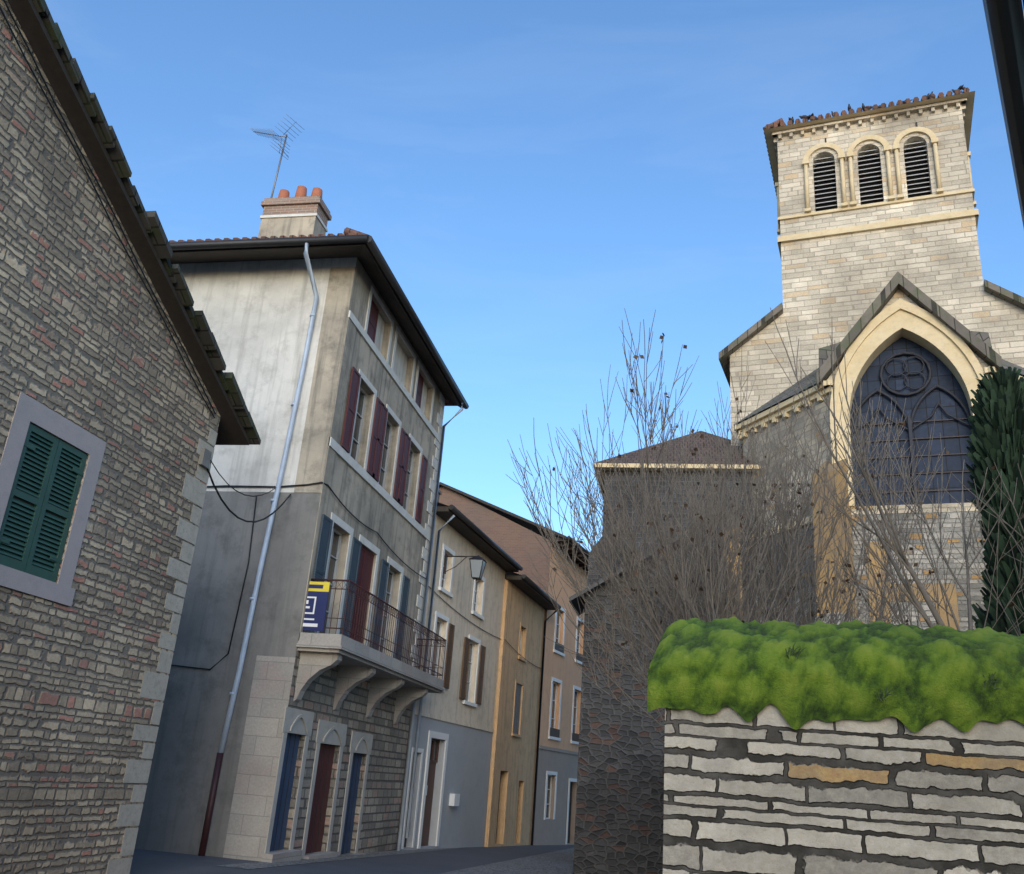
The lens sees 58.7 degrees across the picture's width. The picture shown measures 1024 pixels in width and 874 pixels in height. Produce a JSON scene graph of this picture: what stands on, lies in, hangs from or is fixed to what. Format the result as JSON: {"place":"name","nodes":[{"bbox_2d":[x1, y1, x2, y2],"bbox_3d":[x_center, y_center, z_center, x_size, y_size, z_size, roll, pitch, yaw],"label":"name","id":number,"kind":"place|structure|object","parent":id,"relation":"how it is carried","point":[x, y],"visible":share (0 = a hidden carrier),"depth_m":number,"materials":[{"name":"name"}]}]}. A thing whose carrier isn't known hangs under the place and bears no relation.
{"place":"outdoors","nodes":[
{"label":"outdoors","id":0,"kind":"place"},
{"bbox_2d":[129,832,573,873],"bbox_3d":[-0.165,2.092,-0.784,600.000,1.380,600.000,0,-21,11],"label":"ground","id":1,"kind":"structure","parent":0,"point":[162,862],"depth_m":15.88,"materials":[{"name":"grey asphalt"}]},
{"bbox_2d":[0,0,260,873],"bbox_3d":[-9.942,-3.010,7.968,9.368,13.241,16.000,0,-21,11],"label":"stone house","id":2,"kind":"structure","parent":1,"relation":"on","point":[111,426],"depth_m":10.65,"materials":[{"name":"grey stone"}]},
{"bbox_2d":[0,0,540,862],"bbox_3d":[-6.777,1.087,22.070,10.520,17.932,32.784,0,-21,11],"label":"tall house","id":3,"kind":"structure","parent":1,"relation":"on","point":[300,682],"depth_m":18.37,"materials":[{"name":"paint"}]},
{"bbox_2d":[216,847,573,873],"bbox_3d":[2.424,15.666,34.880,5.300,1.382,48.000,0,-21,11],"label":"sidewalk","id":4,"kind":"structure","parent":1,"relation":"on","point":[558,862],"depth_m":19.38,"materials":[{"name":"grey concrete"}]},
{"bbox_2d":[398,482,588,849],"bbox_3d":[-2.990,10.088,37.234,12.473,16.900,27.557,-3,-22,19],"label":"row houses","id":5,"kind":"structure","parent":1,"relation":"on","point":[494,751],"depth_m":30.25,"materials":[{"name":"grey paint"}]},
{"bbox_2d":[569,431,760,873],"bbox_3d":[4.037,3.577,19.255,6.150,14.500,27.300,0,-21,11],"label":"stone building","id":6,"kind":"structure","parent":1,"relation":"on","point":[619,815],"depth_m":18.09,"materials":[{"name":"grey stone"}]},
{"bbox_2d":[647,617,1023,873],"bbox_3d":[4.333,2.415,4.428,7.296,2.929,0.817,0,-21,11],"label":"garden wall","id":7,"kind":"structure","parent":1,"relation":"on","point":[855,746],"depth_m":4.95,"materials":[{"name":"stone"}]},
{"bbox_2d":[719,84,1023,630],"bbox_3d":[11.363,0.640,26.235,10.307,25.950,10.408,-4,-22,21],"label":"church","id":8,"kind":"structure","parent":1,"relation":"on","point":[877,240],"depth_m":26.82,"materials":[{"name":"grey stone"}]},
{"bbox_2d":[45,0,1023,550],"label":"sky","id":9,"kind":"structure","parent":0,"point":[528,174],"materials":[{"name":"blue"}]},
{"bbox_2d":[505,308,1023,728],"bbox_3d":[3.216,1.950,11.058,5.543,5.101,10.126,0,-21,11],"label":"garden shrubs","id":10,"kind":"object","parent":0,"point":[724,584],"visible":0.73,"depth_m":8.41,"materials":[{"name":"brown plant"}]},
{"bbox_2d":[965,366,1023,635],"bbox_3d":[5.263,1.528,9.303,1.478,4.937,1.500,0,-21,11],"label":"cypress tree","id":11,"kind":"object","parent":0,"point":[996,426],"visible":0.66,"depth_m":9.52,"materials":[{"name":"green plant"}]},
{"bbox_2d":[983,0,1023,226],"bbox_3d":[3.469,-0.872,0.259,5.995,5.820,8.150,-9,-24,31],"label":"building eave","id":12,"kind":"object","parent":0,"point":[1005,22],"depth_m":4.41,"materials":[{"name":"brown wood"}]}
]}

